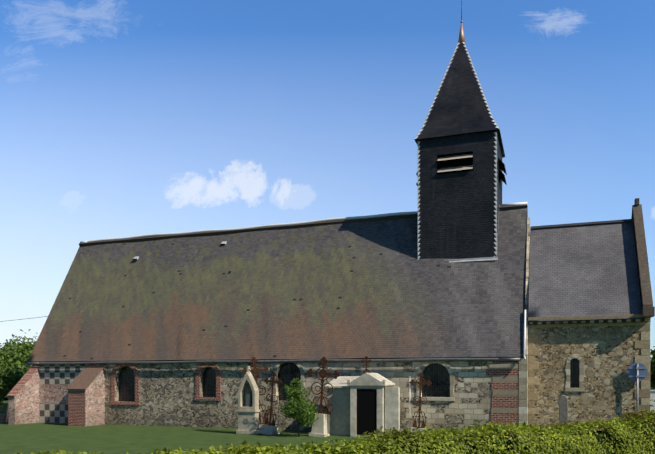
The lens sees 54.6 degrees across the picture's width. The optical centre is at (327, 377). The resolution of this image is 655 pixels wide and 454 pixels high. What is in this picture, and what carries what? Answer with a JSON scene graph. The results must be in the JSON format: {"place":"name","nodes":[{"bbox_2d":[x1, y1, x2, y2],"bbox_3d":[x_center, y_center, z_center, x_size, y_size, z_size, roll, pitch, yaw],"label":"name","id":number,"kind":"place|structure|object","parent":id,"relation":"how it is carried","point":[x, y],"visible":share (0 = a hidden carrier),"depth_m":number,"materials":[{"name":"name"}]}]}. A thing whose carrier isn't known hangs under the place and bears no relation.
{"place":"outdoors","nodes":[
{"label":"outdoors","id":0,"kind":"place"},
{"bbox_2d":[0,413,7,422],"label":"gravestone","id":1,"kind":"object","parent":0,"point":[2,417],"depth_m":34.17,"materials":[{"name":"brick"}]},
{"bbox_2d":[79,202,527,246],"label":"roof ridge","id":2,"kind":"structure","parent":0,"point":[397,217],"depth_m":34.24,"materials":[{"name":"grey metal"}]},
{"bbox_2d":[0,388,653,453],"bbox_3d":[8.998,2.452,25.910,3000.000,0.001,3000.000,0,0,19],"label":"ground","id":3,"kind":"structure","parent":0,"point":[29,438],"depth_m":25.54,"materials":[{"name":"green plant"}]},
{"bbox_2d":[0,356,31,404],"bbox_3d":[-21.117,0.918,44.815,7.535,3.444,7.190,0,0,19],"label":"shrub leaves","id":4,"kind":"object","parent":3,"relation":"on","point":[10,381],"visible":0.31,"depth_m":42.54,"materials":[{"name":"green plant"}]},
{"bbox_2d":[3,336,29,358],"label":"tree leaves","id":5,"kind":"object","parent":3,"relation":"on","point":[12,343],"visible":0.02,"depth_m":110.66,"materials":[{"name":"green plant"}]},
{"bbox_2d":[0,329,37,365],"bbox_3d":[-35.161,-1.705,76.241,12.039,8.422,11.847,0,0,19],"label":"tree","id":6,"kind":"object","parent":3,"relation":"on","point":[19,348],"visible":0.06,"depth_m":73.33,"materials":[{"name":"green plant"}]},
{"bbox_2d":[7,365,39,424],"bbox_3d":[-16.205,0.880,33.850,0.520,3.144,1.835,0,0,19],"label":"corner buttress","id":7,"kind":"object","parent":3,"relation":"on","point":[23,400],"visible":0.85,"depth_m":33.74,"materials":[{"name":"brick"}]},
{"bbox_2d":[66,365,104,426],"bbox_3d":[-12.418,0.889,32.652,1.180,3.127,1.584,0,0,19],"label":"buttress","id":8,"kind":"object","parent":3,"relation":"on","point":[85,388],"visible":0.89,"depth_m":32.22,"materials":[{"name":"brick"}]},
{"bbox_2d":[236,366,260,434],"bbox_3d":[-3.445,0.972,27.634,0.940,2.960,0.520,0,0,19],"label":"stone shrine","id":9,"kind":"object","parent":3,"relation":"on","point":[248,410],"visible":1,"depth_m":27.50,"materials":[{"name":"stone"}]},
{"bbox_2d":[242,357,268,429],"bbox_3d":[-3.096,0.767,28.069,1.258,3.389,0.520,-6,-1,11],"label":"iron cross","id":10,"kind":"object","parent":3,"relation":"on","point":[255,369],"visible":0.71,"depth_m":28.04,"materials":[{"name":"brown metal"}]},
{"bbox_2d":[259,372,281,434],"bbox_3d":[-2.432,1.093,27.570,0.938,2.729,0.520,6,3,31],"label":"iron cross","id":11,"kind":"object","parent":3,"relation":"on","point":[269,428],"visible":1,"depth_m":27.52,"materials":[{"name":"brown metal"}]},
{"bbox_2d":[277,377,320,436],"bbox_3d":[-1.194,1.219,26.313,1.769,2.469,1.697,0,0,19],"label":"grave shrub","id":12,"kind":"object","parent":3,"relation":"on","point":[301,410],"depth_m":26.12,"materials":[{"name":"green plant"}]},
{"bbox_2d":[88,217,529,436],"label":"nave walls","id":13,"kind":"structure","parent":3,"relation":"on","point":[166,394],"depth_m":30.07,"materials":[{"name":"beige stone"}]},
{"bbox_2d":[39,364,87,422],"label":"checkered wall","id":14,"kind":"structure","parent":13,"relation":"attached to","point":[55,381],"depth_m":34.22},
{"bbox_2d":[110,364,139,404],"bbox_3d":[-10.447,0.270,32.772,1.810,2.284,0.190,0,0,19],"label":"window surround","id":15,"kind":"object","parent":13,"relation":"attached to","point":[132,367],"visible":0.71,"depth_m":32.68,"materials":[{"name":"brick"}]},
{"bbox_2d":[118,366,134,401],"bbox_3d":[-10.367,0.317,32.999,1.250,1.890,0.068,0,0,19],"label":"arched window","id":16,"kind":"structure","parent":13,"relation":"attached to","point":[126,380],"depth_m":33.06,"materials":[{"name":"black glass"}]},
{"bbox_2d":[194,363,220,400],"bbox_3d":[-5.853,0.165,31.157,1.470,1.914,0.190,0,0,19],"label":"window surround","id":17,"kind":"object","parent":13,"relation":"attached to","point":[214,366],"visible":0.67,"depth_m":31.07,"materials":[{"name":"brick"}]},
{"bbox_2d":[203,367,215,396],"bbox_3d":[-5.773,0.212,31.384,0.910,1.520,0.068,0,0,19],"label":"arched window","id":18,"kind":"structure","parent":13,"relation":"attached to","point":[209,382],"depth_m":31.43,"materials":[{"name":"black glass"}]},
{"bbox_2d":[28,206,527,361],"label":"roof","id":19,"kind":"structure","parent":13,"relation":"on","point":[370,290],"depth_m":31.60,"materials":[{"name":"grey tile"}]},
{"bbox_2d":[133,241,226,259],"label":"roof vents","id":20,"kind":"object","parent":19,"relation":"attached to","point":[222,243],"visible":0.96,"depth_m":35.53,"materials":[{"name":"grey metal"}]},
{"bbox_2d":[418,131,501,258],"bbox_3d":[6.622,-7.698,31.304,3.640,7.300,3.640,0,0,19],"label":"tower shaft","id":21,"kind":"object","parent":19,"relation":"on","point":[457,214],"visible":0.67,"depth_m":29.60,"materials":[{"name":"black tile"}]},
{"bbox_2d":[415,42,502,259],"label":"edge trim","id":22,"kind":"structure","parent":21,"relation":"attached to","point":[495,165],"depth_m":30.15,"materials":[{"name":"grey metal"}]},
{"bbox_2d":[414,41,504,157],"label":"spire roof","id":23,"kind":"structure","parent":21,"relation":"on","point":[459,107],"depth_m":30.09,"materials":[{"name":"black tile"}]},
{"bbox_2d":[458,0,465,44],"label":"finial","id":24,"kind":"object","parent":23,"relation":"on","point":[461,37],"visible":0.92,"depth_m":31.22,"materials":[{"name":"orange metal"}]},
{"bbox_2d":[416,153,506,186],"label":"louvers","id":25,"kind":"object","parent":21,"relation":"attached to","point":[503,169],"visible":0.69,"depth_m":29.79,"materials":[{"name":"beige wood"}]},
{"bbox_2d":[449,219,498,262],"bbox_3d":[6.247,-6.894,30.267,3.780,3.047,1.666,0,0,19],"label":"flashing","id":26,"kind":"object","parent":19,"relation":"on","point":[479,259],"visible":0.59,"depth_m":29.25,"materials":[{"name":"silver metal"}]},
{"bbox_2d":[523,310,525,359],"bbox_3d":[8.276,-1.805,26.539,0.132,2.198,1.320,0,0,19],"label":"nave verge flashing","id":27,"kind":"object","parent":19,"relation":"attached to","point":[524,342],"visible":1,"depth_m":26.46,"materials":[{"name":"white metal"}]},
{"bbox_2d":[272,362,304,400],"bbox_3d":[-1.810,0.089,29.751,1.661,1.997,0.162,0,0,19],"label":"window surround","id":28,"kind":"object","parent":13,"relation":"attached to","point":[298,364],"visible":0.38,"depth_m":29.53,"materials":[{"name":"stone"}]},
{"bbox_2d":[278,362,300,400],"bbox_3d":[-1.744,0.172,29.968,1.270,1.860,0.068,0,0,19],"label":"arched window","id":29,"kind":"structure","parent":13,"relation":"attached to","point":[289,372],"depth_m":30.03,"materials":[{"name":"black glass"}]},
{"bbox_2d":[70,354,523,359],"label":"cornice","id":30,"kind":"structure","parent":13,"relation":"attached to","point":[350,358],"depth_m":28.66,"materials":[{"name":"grey stone"}]},
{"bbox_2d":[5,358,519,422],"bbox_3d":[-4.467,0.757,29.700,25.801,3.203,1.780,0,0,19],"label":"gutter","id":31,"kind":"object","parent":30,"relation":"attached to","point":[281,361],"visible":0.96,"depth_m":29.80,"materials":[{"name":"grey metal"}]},
{"bbox_2d":[415,361,454,400],"bbox_3d":[4.666,0.096,27.460,1.711,1.813,0.190,0,0,19],"label":"window surround","id":32,"kind":"object","parent":13,"relation":"attached to","point":[452,379],"visible":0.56,"depth_m":27.29,"materials":[{"name":"stone"}]},
{"bbox_2d":[422,363,449,396],"bbox_3d":[4.747,0.107,27.687,1.290,1.490,0.068,0,0,19],"label":"arched window","id":33,"kind":"structure","parent":13,"relation":"attached to","point":[437,375],"depth_m":27.72,"materials":[{"name":"black glass"}]},
{"bbox_2d":[486,354,527,436],"bbox_3d":[7.471,0.743,26.455,1.681,3.413,0.085,0,0,19],"label":"banded nave quoin","id":34,"kind":"object","parent":13,"relation":"attached to","point":[509,397],"visible":0.75,"depth_m":26.39,"materials":[{"name":"brick"}]},
{"bbox_2d":[307,357,339,436],"bbox_3d":[-0.244,0.787,26.498,1.528,3.339,0.520,4,2,24],"label":"iron cross","id":35,"kind":"object","parent":3,"relation":"on","point":[319,428],"visible":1,"depth_m":26.43,"materials":[{"name":"brown metal"}]},
{"bbox_2d":[15,409,654,453],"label":"hedge","id":36,"kind":"object","parent":3,"relation":"on","point":[416,437],"depth_m":11.11,"materials":[{"name":"green plant"}]},
{"bbox_2d":[325,373,399,436],"bbox_3d":[1.666,1.124,27.004,3.280,2.656,1.900,0,0,19],"label":"chapel tomb","id":37,"kind":"object","parent":3,"relation":"on","point":[364,403],"visible":0.92,"depth_m":26.17,"materials":[{"name":"white stone"}]},
{"bbox_2d":[361,356,371,373],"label":"iron cross","id":38,"kind":"structure","parent":37,"relation":"on","point":[366,360],"depth_m":26.32,"materials":[{"name":"brown metal"}]},
{"bbox_2d":[409,377,409,427],"bbox_3d":[3.423,1.192,26.333,0.055,2.520,0.055,0,0,42],"label":"white stake","id":39,"kind":"object","parent":3,"relation":"on","point":[409,402],"visible":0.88,"depth_m":26.32,"materials":[{"name":"paint"}]},
{"bbox_2d":[410,373,431,431],"bbox_3d":[3.809,1.118,26.145,0.918,2.669,0.520,2,1,19],"label":"iron cross","id":40,"kind":"object","parent":3,"relation":"on","point":[420,383],"visible":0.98,"depth_m":26.12,"materials":[{"name":"brown metal"}]},
{"bbox_2d":[558,395,567,429],"bbox_3d":[9.143,1.582,24.528,0.510,1.828,0.380,-2,2,19],"label":"tombstone","id":41,"kind":"object","parent":3,"relation":"on","point":[563,407],"visible":0.44,"depth_m":24.43,"materials":[{"name":"stone"}]},
{"bbox_2d":[627,363,647,410],"bbox_3d":[12.487,0.927,25.540,0.760,3.050,0.115,0,0,19],"label":"road sign back","id":42,"kind":"object","parent":3,"relation":"on","point":[637,372],"visible":0.96,"depth_m":25.55,"materials":[{"name":"blue metal"}]},
{"bbox_2d":[650,346,654,389],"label":"tree leaves","id":43,"kind":"object","parent":3,"relation":"on","point":[652,371],"visible":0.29,"depth_m":87.20,"materials":[{"name":"green plant"}]},
{"bbox_2d":[0,0,654,357],"label":"sky","id":44,"kind":"structure","parent":0,"point":[119,118],"materials":[{"name":"blue"}]},
{"bbox_2d":[530,219,632,229],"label":"roof ridge","id":45,"kind":"structure","parent":0,"point":[582,224],"depth_m":29.10,"materials":[{"name":"grey metal"}]},
{"bbox_2d":[528,239,649,430],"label":"chancel walls","id":46,"kind":"structure","parent":0,"point":[607,354],"depth_m":26.31,"materials":[{"name":"beige stone"}]},
{"bbox_2d":[565,354,584,391],"bbox_3d":[10.347,-0.199,26.528,0.769,1.563,0.180,0,0,19],"label":"window frame","id":47,"kind":"object","parent":46,"relation":"in","point":[581,375],"visible":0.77,"depth_m":26.45,"materials":[{"name":"beige stone"}]},
{"bbox_2d":[570,358,578,387],"bbox_3d":[10.431,-0.194,26.770,0.372,1.252,0.068,0,0,19],"label":"window pane","id":48,"kind":"structure","parent":47,"relation":"in","point":[574,372],"depth_m":26.79,"materials":[{"name":"black glass"}]},
{"bbox_2d":[528,221,642,324],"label":"roof","id":49,"kind":"structure","parent":46,"relation":"on","point":[584,271],"depth_m":27.47,"materials":[{"name":"grey tile"}]},
{"bbox_2d":[528,314,650,434],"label":"quoins","id":50,"kind":"object","parent":46,"relation":"attached to","point":[643,358],"visible":0.69,"depth_m":26.08,"materials":[{"name":"beige stone"}]},
{"bbox_2d":[631,198,654,316],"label":"gable parapet","id":51,"kind":"structure","parent":46,"relation":"on","point":[647,309],"depth_m":26.57,"materials":[{"name":"stone"}]},
{"bbox_2d":[650,390,654,410],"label":"white wall","id":52,"kind":"structure","parent":0,"point":[652,394],"depth_m":39.00,"materials":[{"name":"paint"}]}
]}

